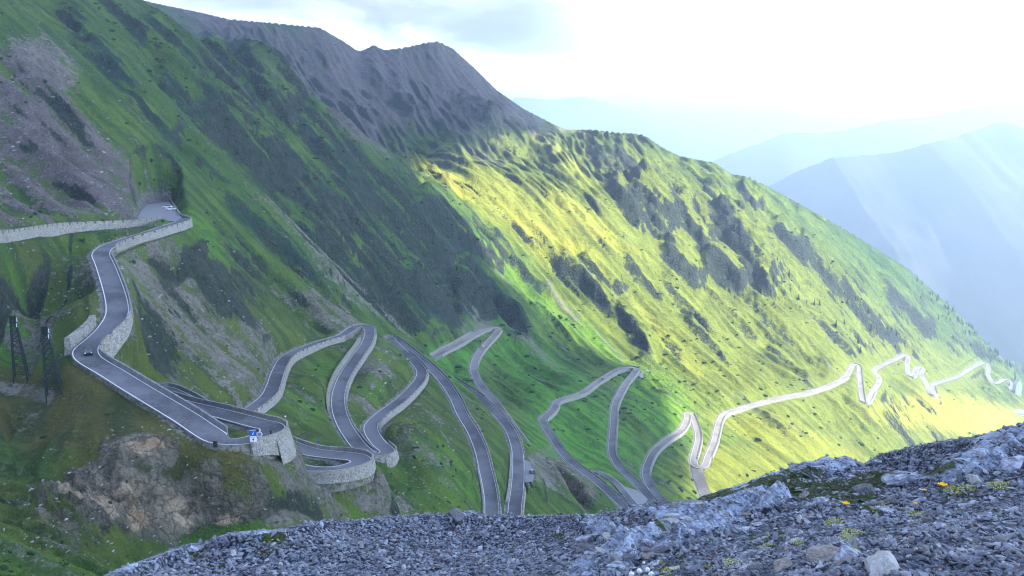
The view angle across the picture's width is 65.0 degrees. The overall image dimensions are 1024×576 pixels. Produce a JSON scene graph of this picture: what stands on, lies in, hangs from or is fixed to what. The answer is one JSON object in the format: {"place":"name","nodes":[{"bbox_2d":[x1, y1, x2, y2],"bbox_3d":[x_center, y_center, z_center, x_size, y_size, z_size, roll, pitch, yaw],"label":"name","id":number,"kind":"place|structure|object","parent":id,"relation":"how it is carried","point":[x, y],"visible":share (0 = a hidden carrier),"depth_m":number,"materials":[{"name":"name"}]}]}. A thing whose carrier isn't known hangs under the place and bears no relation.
{"place":"outdoors","nodes":[
{"label":"outdoors","id":0,"kind":"place"},
{"bbox_2d":[68,226,142,233],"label":"road embankment","id":1,"kind":"structure","parent":0,"point":[119,229],"depth_m":306.02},
{"bbox_2d":[0,217,161,242],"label":"parapet wall","id":2,"kind":"structure","parent":1,"relation":"on","point":[46,230],"depth_m":273.11,"materials":[{"name":"stone"}]},
{"bbox_2d":[0,0,1023,575],"bbox_3d":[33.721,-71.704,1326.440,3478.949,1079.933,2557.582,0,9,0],"label":"mountainside","id":3,"kind":"structure","parent":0,"point":[412,112],"depth_m":617.87,"materials":[{"name":"green plant"}]},
{"bbox_2d":[9,315,29,383],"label":"lattice pylon","id":4,"kind":"object","parent":3,"relation":"on","point":[12,330],"visible":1,"depth_m":179.34,"materials":[{"name":"grey metal"}]},
{"bbox_2d":[40,326,61,403],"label":"lattice pylon","id":5,"kind":"object","parent":3,"relation":"on","point":[45,330],"visible":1,"depth_m":169.40,"materials":[{"name":"grey metal"}]},
{"bbox_2d":[64,315,96,355],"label":"revetment wall","id":6,"kind":"structure","parent":3,"relation":"on","point":[82,332],"depth_m":188.15,"materials":[{"name":"stone"}]},
{"bbox_2d":[138,201,181,220],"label":"parking area","id":7,"kind":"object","parent":3,"relation":"on","point":[154,210],"visible":0.92,"depth_m":365.31,"materials":[{"name":"asphalt"}]},
{"bbox_2d":[170,199,180,214],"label":"wall","id":8,"kind":"structure","parent":7,"relation":"on","point":[173,205],"depth_m":397.08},
{"bbox_2d":[213,440,217,446],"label":"marker post","id":9,"kind":"object","parent":3,"relation":"on","point":[215,443],"visible":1,"depth_m":150.92,"materials":[{"name":"black paint"}]},
{"bbox_2d":[249,430,256,454],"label":"road sign","id":10,"kind":"object","parent":3,"relation":"on","point":[253,437],"visible":1,"depth_m":153.88,"materials":[{"name":"blue"}]},
{"bbox_2d":[277,429,295,464],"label":"bastion wall","id":11,"kind":"structure","parent":3,"relation":"on","point":[287,449],"depth_m":164.51,"materials":[{"name":"stone"}]},
{"bbox_2d":[0,17,684,575],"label":"scattered rocks","id":12,"kind":"object","parent":3,"relation":"on","point":[198,361],"visible":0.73,"depth_m":287.20,"materials":[{"name":"stone"}]},
{"bbox_2d":[326,337,360,411],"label":"revetment wall","id":13,"kind":"structure","parent":3,"relation":"on","point":[345,359],"depth_m":351.90,"materials":[{"name":"stone"}]},
{"bbox_2d":[386,451,398,466],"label":"bastion wall","id":14,"kind":"structure","parent":3,"relation":"on","point":[392,461],"depth_m":271.25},
{"bbox_2d":[429,331,470,355],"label":"revetment wall","id":15,"kind":"structure","parent":3,"relation":"on","point":[450,343],"depth_m":671.32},
{"bbox_2d":[0,2,999,575],"bbox_3d":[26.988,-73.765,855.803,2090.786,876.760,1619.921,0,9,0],"label":"scattered shrubs","id":16,"kind":"object","parent":3,"relation":"on","point":[4,566],"visible":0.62,"depth_m":667.21,"materials":[{"name":"green plant"}]},
{"bbox_2d":[1012,379,1021,394],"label":"mountain house","id":17,"kind":"structure","parent":3,"relation":"on","point":[1017,387],"depth_m":1375.08,"materials":[{"name":"white paint"}]},
{"bbox_2d":[1013,409,1023,415],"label":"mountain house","id":18,"kind":"structure","parent":3,"relation":"on","point":[1019,412],"depth_m":1296.97,"materials":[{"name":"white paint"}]},
{"bbox_2d":[111,230,924,508],"bbox_3d":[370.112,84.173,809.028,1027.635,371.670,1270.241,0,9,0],"label":"road embankment","id":19,"kind":"structure","parent":0,"point":[224,421],"depth_m":205.60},
{"bbox_2d":[99,311,132,357],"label":"parapet wall","id":20,"kind":"structure","parent":19,"relation":"on","point":[112,343],"depth_m":190.41,"materials":[{"name":"stone"}]},
{"bbox_2d":[111,252,132,317],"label":"parapet wall","id":21,"kind":"structure","parent":19,"relation":"on","point":[123,280],"depth_m":222.71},
{"bbox_2d":[114,217,192,252],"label":"parapet wall","id":22,"kind":"structure","parent":19,"relation":"on","point":[158,233],"depth_m":293.11,"materials":[{"name":"stone"}]},
{"bbox_2d":[101,350,228,436],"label":"parapet wall","id":23,"kind":"structure","parent":19,"relation":"on","point":[178,398],"depth_m":167.26,"materials":[{"name":"stone"}]},
{"bbox_2d":[156,382,207,399],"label":"parapet wall","id":24,"kind":"structure","parent":19,"relation":"on","point":[186,390],"depth_m":227.16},
{"bbox_2d":[345,323,376,431],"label":"parapet wall","id":25,"kind":"structure","parent":19,"relation":"on","point":[362,360],"depth_m":362.39,"materials":[{"name":"stone"}]},
{"bbox_2d":[358,431,375,450],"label":"parapet wall","id":26,"kind":"structure","parent":19,"relation":"on","point":[366,441],"depth_m":278.83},
{"bbox_2d":[397,336,468,413],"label":"parapet wall","id":27,"kind":"structure","parent":19,"relation":"on","point":[437,367],"depth_m":441.99,"materials":[{"name":"stone"}]},
{"bbox_2d":[469,412,501,514],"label":"parapet wall","id":28,"kind":"structure","parent":19,"relation":"on","point":[476,424],"depth_m":332.45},
{"bbox_2d":[477,366,501,403],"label":"parapet wall","id":29,"kind":"structure","parent":19,"relation":"on","point":[487,387],"depth_m":589.06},
{"bbox_2d":[477,327,502,366],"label":"parapet wall","id":30,"kind":"structure","parent":19,"relation":"on","point":[490,344],"depth_m":703.99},
{"bbox_2d":[505,452,511,503],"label":"parapet wall","id":31,"kind":"structure","parent":19,"relation":"on","point":[509,486],"depth_m":335.68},
{"bbox_2d":[616,368,639,455],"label":"parapet wall","id":32,"kind":"structure","parent":19,"relation":"on","point":[630,382],"depth_m":702.46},
{"bbox_2d":[618,456,658,501],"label":"parapet wall","id":33,"kind":"structure","parent":19,"relation":"on","point":[637,479],"depth_m":534.09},
{"bbox_2d":[637,369,648,378],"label":"parapet wall","id":34,"kind":"structure","parent":19,"relation":"on","point":[640,375],"depth_m":770.88,"materials":[{"name":"stone"}]},
{"bbox_2d":[694,413,702,461],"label":"parapet wall","id":35,"kind":"structure","parent":19,"relation":"on","point":[702,439],"depth_m":662.88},
{"bbox_2d":[524,460,533,482],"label":"lay by pavement","id":36,"kind":"structure","parent":0,"point":[529,477],"depth_m":349.42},
{"bbox_2d":[71,258,1007,491],"bbox_3d":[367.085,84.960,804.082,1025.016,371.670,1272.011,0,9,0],"label":"road embankment","id":37,"kind":"structure","parent":0,"point":[335,487],"depth_m":172.88,"materials":[{"name":"concrete"}]},
{"bbox_2d":[172,391,233,409],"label":"parapet wall","id":38,"kind":"structure","parent":37,"relation":"on","point":[208,402],"depth_m":196.75,"materials":[{"name":"stone"}]},
{"bbox_2d":[233,406,289,457],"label":"parapet wall","id":39,"kind":"structure","parent":37,"relation":"on","point":[267,444],"depth_m":160.94,"materials":[{"name":"stone"}]},
{"bbox_2d":[254,335,345,412],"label":"parapet wall","id":40,"kind":"structure","parent":37,"relation":"on","point":[276,398],"depth_m":340.02,"materials":[{"name":"stone"}]},
{"bbox_2d":[293,436,338,450],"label":"parapet wall","id":41,"kind":"structure","parent":37,"relation":"on","point":[311,444],"depth_m":213.56,"materials":[{"name":"stone"}]},
{"bbox_2d":[307,447,375,483],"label":"parapet wall","id":42,"kind":"structure","parent":37,"relation":"on","point":[362,471],"depth_m":188.85,"materials":[{"name":"stone"}]},
{"bbox_2d":[351,441,396,465],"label":"parapet wall","id":43,"kind":"structure","parent":37,"relation":"on","point":[382,458],"depth_m":269.55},
{"bbox_2d":[378,369,428,434],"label":"parapet wall","id":44,"kind":"structure","parent":37,"relation":"on","point":[399,408],"depth_m":342.50,"materials":[{"name":"stone"}]},
{"bbox_2d":[409,350,427,368],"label":"parapet wall","id":45,"kind":"structure","parent":37,"relation":"on","point":[419,359],"depth_m":434.74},
{"bbox_2d":[442,328,491,356],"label":"parapet wall","id":46,"kind":"structure","parent":37,"relation":"on","point":[464,343],"depth_m":684.87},
{"bbox_2d":[456,377,484,396],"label":"parapet wall","id":47,"kind":"structure","parent":37,"relation":"on","point":[470,386],"depth_m":515.09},
{"bbox_2d":[477,469,483,512],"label":"parapet wall","id":48,"kind":"structure","parent":37,"relation":"on","point":[481,489],"depth_m":307.11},
{"bbox_2d":[485,396,525,458],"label":"parapet wall","id":49,"kind":"structure","parent":37,"relation":"on","point":[496,407],"depth_m":430.33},
{"bbox_2d":[522,487,525,514],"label":"parapet wall","id":50,"kind":"structure","parent":37,"relation":"on","point":[523,504],"depth_m":315.58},
{"bbox_2d":[547,413,558,439],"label":"parapet wall","id":51,"kind":"structure","parent":37,"relation":"on","point":[550,417],"depth_m":594.28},
{"bbox_2d":[554,367,629,416],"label":"parapet wall","id":52,"kind":"structure","parent":37,"relation":"on","point":[588,392],"depth_m":684.84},
{"bbox_2d":[559,439,631,505],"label":"parapet wall","id":53,"kind":"structure","parent":37,"relation":"on","point":[618,494],"depth_m":474.33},
{"bbox_2d":[650,463,667,500],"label":"parapet wall","id":54,"kind":"structure","parent":37,"relation":"on","point":[654,483],"depth_m":545.42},
{"bbox_2d":[652,415,690,464],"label":"parapet wall","id":55,"kind":"structure","parent":37,"relation":"on","point":[671,441],"depth_m":644.16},
{"bbox_2d":[712,420,723,459],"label":"parapet wall","id":56,"kind":"structure","parent":37,"relation":"on","point":[715,450],"depth_m":679.01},
{"bbox_2d":[723,376,848,421],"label":"parapet wall","id":57,"kind":"structure","parent":37,"relation":"on","point":[738,411],"depth_m":838.59,"materials":[{"name":"concrete"}]},
{"bbox_2d":[859,391,876,405],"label":"parapet wall","id":58,"kind":"structure","parent":37,"relation":"on","point":[870,402],"depth_m":902.74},
{"bbox_2d":[71,218,1012,515],"bbox_3d":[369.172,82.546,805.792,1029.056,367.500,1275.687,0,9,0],"label":"road","id":59,"kind":"structure","parent":0,"point":[117,306],"depth_m":322.45,"materials":[{"name":"asphalt"}]},
{"bbox_2d":[82,346,92,355],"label":"car","id":60,"kind":"object","parent":59,"relation":"on","point":[86,350],"visible":1,"depth_m":180.98,"materials":[{"name":"blue paint"}]},
{"bbox_2d":[72,218,1013,512],"bbox_3d":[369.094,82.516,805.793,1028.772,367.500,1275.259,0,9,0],"label":"road edge line","id":61,"kind":"object","parent":59,"relation":"on","point":[372,416],"visible":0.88,"depth_m":311.59,"materials":[{"name":"white paint"}]},
{"bbox_2d":[103,421,1023,575],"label":"ground scree slope","id":62,"kind":"structure","parent":0,"point":[951,468],"depth_m":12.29,"materials":[{"name":"gravel"}]},
{"bbox_2d":[448,508,463,522],"bbox_3d":[-1.413,5.793,20.411,0.366,0.203,1.038,-1,0,-9],"label":"boulder","id":63,"kind":"object","parent":62,"relation":"on","point":[456,514],"visible":0.97,"depth_m":20.32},
{"bbox_2d":[575,533,595,543],"bbox_3d":[1.384,4.468,14.294,0.514,0.189,0.253,-8,0,-10],"label":"boulder","id":64,"kind":"object","parent":62,"relation":"on","point":[588,538],"visible":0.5,"depth_m":14.20,"materials":[{"name":"grey stone"}]},
{"bbox_2d":[576,543,595,550],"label":"flat stone","id":65,"kind":"object","parent":62,"relation":"on","point":[583,546],"visible":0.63,"depth_m":12.58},
{"bbox_2d":[579,521,592,523],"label":"flat stone","id":66,"kind":"object","parent":62,"relation":"on","point":[587,522],"visible":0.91,"depth_m":15.72,"materials":[{"name":"grey stone"}]},
{"bbox_2d":[595,547,604,553],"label":"flat stone","id":67,"kind":"object","parent":62,"relation":"on","point":[601,550],"visible":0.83,"depth_m":8.71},
{"bbox_2d":[602,532,610,540],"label":"boulder","id":68,"kind":"object","parent":62,"relation":"on","point":[605,535],"visible":0.55,"depth_m":13.14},
{"bbox_2d":[606,564,625,568],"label":"flat stone","id":69,"kind":"object","parent":62,"relation":"on","point":[617,566],"visible":0.93,"depth_m":7.99,"materials":[{"name":"grey stone"}]},
{"bbox_2d":[621,553,637,560],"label":"flat stone","id":70,"kind":"object","parent":62,"relation":"on","point":[626,556],"visible":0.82,"depth_m":8.18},
{"bbox_2d":[640,546,650,551],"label":"stone","id":71,"kind":"object","parent":62,"relation":"on","point":[645,549],"visible":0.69,"depth_m":8.55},
{"bbox_2d":[642,538,655,546],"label":"flat stone","id":72,"kind":"object","parent":62,"relation":"on","point":[649,542],"visible":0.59,"depth_m":8.61,"materials":[{"name":"grey stone"}]},
{"bbox_2d":[640,552,662,558],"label":"flat stone","id":73,"kind":"object","parent":62,"relation":"on","point":[645,555],"visible":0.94,"depth_m":8.24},
{"bbox_2d":[646,560,659,566],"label":"flat stone","id":74,"kind":"object","parent":62,"relation":"on","point":[654,562],"visible":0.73,"depth_m":8.00,"materials":[{"name":"grey stone"}]},
{"bbox_2d":[651,545,669,553],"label":"flat stone","id":75,"kind":"object","parent":62,"relation":"on","point":[662,548],"visible":1,"depth_m":8.31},
{"bbox_2d":[659,518,679,523],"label":"flat stone","id":76,"kind":"object","parent":62,"relation":"on","point":[670,520],"visible":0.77,"depth_m":9.65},
{"bbox_2d":[663,513,678,517],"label":"boulder","id":77,"kind":"object","parent":62,"relation":"on","point":[671,515],"visible":0.76,"depth_m":10.66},
{"bbox_2d":[675,515,685,519],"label":"stone","id":78,"kind":"object","parent":62,"relation":"on","point":[680,517],"visible":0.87,"depth_m":10.08,"materials":[{"name":"grey stone"}]},
{"bbox_2d":[687,500,704,504],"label":"flat stone","id":79,"kind":"object","parent":62,"relation":"on","point":[690,501],"visible":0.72,"depth_m":12.84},
{"bbox_2d":[723,558,738,566],"bbox_3d":[1.741,2.178,6.358,0.142,0.033,0.209,0,9,3],"label":"cushion plant","id":80,"kind":"object","parent":62,"relation":"on","point":[732,562],"visible":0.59,"depth_m":6.39,"materials":[{"name":"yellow plant"}]},
{"bbox_2d":[726,496,739,503],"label":"flat stone","id":81,"kind":"object","parent":62,"relation":"on","point":[732,499],"visible":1,"depth_m":10.81,"materials":[{"name":"grey stone"}]},
{"bbox_2d":[739,564,749,570],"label":"flat stone","id":82,"kind":"object","parent":62,"relation":"on","point":[742,567],"visible":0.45,"depth_m":5.91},
{"bbox_2d":[738,526,754,531],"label":"flat stone","id":83,"kind":"object","parent":62,"relation":"on","point":[746,528],"visible":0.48,"depth_m":9.72,"materials":[{"name":"grey stone"}]},
{"bbox_2d":[739,512,753,515],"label":"flat stone","id":84,"kind":"object","parent":62,"relation":"on","point":[746,513],"visible":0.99,"depth_m":10.59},
{"bbox_2d":[747,564,763,569],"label":"flat stone","id":85,"kind":"object","parent":62,"relation":"on","point":[753,566],"visible":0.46,"depth_m":5.82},
{"bbox_2d":[773,557,792,573],"bbox_3d":[1.895,1.942,5.610,0.140,0.103,0.293,-4,2,35],"label":"boulder","id":86,"kind":"object","parent":62,"relation":"on","point":[783,564],"visible":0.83,"depth_m":5.54,"materials":[{"name":"stone"}]},
{"bbox_2d":[782,537,804,545],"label":"flat stone","id":87,"kind":"object","parent":62,"relation":"on","point":[790,541],"visible":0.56,"depth_m":7.15,"materials":[{"name":"grey stone"}]},
{"bbox_2d":[796,514,802,522],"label":"boulder","id":88,"kind":"object","parent":62,"relation":"on","point":[799,517],"visible":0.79,"depth_m":9.61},
{"bbox_2d":[798,491,808,497],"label":"flat stone","id":89,"kind":"object","parent":62,"relation":"on","point":[804,494],"visible":0.79,"depth_m":13.50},
{"bbox_2d":[812,497,829,503],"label":"boulder","id":90,"kind":"object","parent":62,"relation":"on","point":[816,500],"visible":0.56,"depth_m":10.73,"materials":[{"name":"grey stone"}]},
{"bbox_2d":[806,545,838,564],"bbox_3d":[2.193,1.868,5.562,0.358,0.099,0.272,-5,11,-12],"label":"boulder","id":91,"kind":"object","parent":62,"relation":"on","point":[821,553],"visible":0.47,"depth_m":5.56,"materials":[{"name":"stone"}]},
{"bbox_2d":[824,517,845,525],"bbox_3d":[3.595,2.611,8.962,0.320,0.043,0.226,-8,12,-43],"label":"cushion plant","id":92,"kind":"object","parent":62,"relation":"on","point":[835,520],"visible":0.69,"depth_m":8.98,"materials":[{"name":"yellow plant"}]},
{"bbox_2d":[831,556,852,565],"bbox_3d":[2.146,1.785,5.227,0.165,0.024,0.061,-18,11,-10],"label":"flat stone","id":93,"kind":"object","parent":62,"relation":"on","point":[839,562],"visible":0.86,"depth_m":5.22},
{"bbox_2d":[838,533,853,540],"bbox_3d":[2.590,1.930,6.193,0.142,0.031,0.210,2,9,15],"label":"cushion plant","id":94,"kind":"object","parent":62,"relation":"on","point":[844,535],"visible":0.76,"depth_m":6.23,"materials":[{"name":"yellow plant"}]},
{"bbox_2d":[833,545,861,560],"bbox_3d":[2.241,1.790,5.336,0.200,0.125,0.236,7,11,36],"label":"boulder","id":95,"kind":"object","parent":62,"relation":"on","point":[845,550],"visible":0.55,"depth_m":5.33,"materials":[{"name":"grey stone"}]},
{"bbox_2d":[842,528,864,535],"bbox_3d":[2.905,2.071,6.840,0.203,0.034,0.142,0,9,0],"label":"cushion plant","id":96,"kind":"object","parent":62,"relation":"on","point":[847,529],"visible":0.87,"depth_m":6.85,"materials":[{"name":"green plant"}]},
{"bbox_2d":[851,483,875,493],"bbox_3d":[4.700,2.722,10.754,0.271,0.219,0.305,2,9,13],"label":"boulder","id":97,"kind":"object","parent":62,"relation":"on","point":[864,488],"visible":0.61,"depth_m":10.69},
{"bbox_2d":[863,502,879,505],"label":"flat stone","id":98,"kind":"object","parent":62,"relation":"on","point":[871,503],"visible":0.98,"depth_m":9.69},
{"bbox_2d":[864,550,898,575],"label":"boulder","id":99,"kind":"object","parent":62,"relation":"on","point":[878,562],"visible":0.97,"depth_m":4.84,"materials":[{"name":"stone"}]},
{"bbox_2d":[873,506,897,513],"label":"boulder","id":100,"kind":"object","parent":62,"relation":"on","point":[884,509],"visible":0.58,"depth_m":9.28,"materials":[{"name":"grey stone"}]},
{"bbox_2d":[881,474,924,485],"bbox_3d":[5.387,2.615,11.038,0.714,0.136,0.281,3,6,-21],"label":"boulder","id":101,"kind":"object","parent":62,"relation":"on","point":[896,479],"visible":0.76,"depth_m":10.94,"materials":[{"name":"grey stone"}]},
{"bbox_2d":[922,510,944,517],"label":"boulder","id":102,"kind":"object","parent":62,"relation":"on","point":[927,513],"visible":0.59,"depth_m":7.80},
{"bbox_2d":[938,482,947,492],"bbox_3d":[5.154,2.423,9.626,0.102,0.174,0.107,0,9,0],"label":"yellow flower","id":103,"kind":"object","parent":62,"relation":"on","point":[942,484],"visible":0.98,"depth_m":9.63,"materials":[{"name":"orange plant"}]},
{"bbox_2d":[943,484,967,493],"bbox_3d":[5.375,2.424,9.689,0.382,0.061,0.261,-4,10,-25],"label":"cushion plant","id":104,"kind":"object","parent":62,"relation":"on","point":[961,489],"visible":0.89,"depth_m":9.70,"materials":[{"name":"green plant"}]},
{"bbox_2d":[956,473,962,481],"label":"stone","id":105,"kind":"object","parent":62,"relation":"on","point":[959,477],"visible":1,"depth_m":10.02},
{"bbox_2d":[958,503,969,506],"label":"flat stone","id":106,"kind":"object","parent":62,"relation":"on","point":[962,504],"visible":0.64,"depth_m":8.78,"materials":[{"name":"grey stone"}]},
{"bbox_2d":[967,474,981,484],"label":"boulder","id":107,"kind":"object","parent":62,"relation":"on","point":[973,479],"visible":0.87,"depth_m":9.84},
{"bbox_2d":[987,481,1012,489],"bbox_3d":[5.630,2.256,9.211,0.345,0.057,0.241,1,9,6],"label":"cushion plant","id":108,"kind":"object","parent":62,"relation":"on","point":[999,484],"visible":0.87,"depth_m":9.24,"materials":[{"name":"green plant"}]},
{"bbox_2d":[998,455,1023,472],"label":"boulder","id":109,"kind":"object","parent":62,"relation":"on","point":[1011,464],"visible":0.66,"depth_m":10.38,"materials":[{"name":"grey stone"}]},
{"bbox_2d":[144,0,1023,161],"label":"sky","id":110,"kind":"structure","parent":0,"point":[720,78],"materials":[{"name":"white"}]},
{"bbox_2d":[511,96,701,159],"bbox_3d":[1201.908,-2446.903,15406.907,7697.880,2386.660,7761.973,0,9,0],"label":"farthest mountain","id":111,"kind":"structure","parent":0,"point":[581,113],"depth_m":14784.65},
{"bbox_2d":[596,470,636,504],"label":"road","id":112,"kind":"structure","parent":0,"point":[625,493],"depth_m":477.14,"materials":[{"name":"asphalt"}]},
{"bbox_2d":[625,487,647,503],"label":"gravel patch pavement","id":113,"kind":"structure","parent":0,"point":[638,497],"depth_m":485.21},
{"bbox_2d":[691,467,710,496],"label":"road","id":114,"kind":"structure","parent":0,"point":[700,482],"depth_m":594.89,"materials":[{"name":"asphalt"}]},
{"bbox_2d":[711,96,1023,185],"bbox_3d":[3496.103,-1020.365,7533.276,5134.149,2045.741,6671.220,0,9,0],"label":"farther mountain","id":115,"kind":"structure","parent":0,"point":[772,160],"depth_m":6919.90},
{"bbox_2d":[768,122,1023,362],"bbox_3d":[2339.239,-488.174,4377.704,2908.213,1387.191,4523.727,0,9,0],"label":"mountain","id":116,"kind":"structure","parent":0,"point":[944,219],"depth_m":3762.58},
{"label":"road embankment","id":117,"kind":"structure","parent":0,"visible":0},
{"bbox_2d":[594,472,631,504],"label":"parapet wall","id":118,"kind":"structure","parent":117,"relation":"on","point":[614,485],"depth_m":479.32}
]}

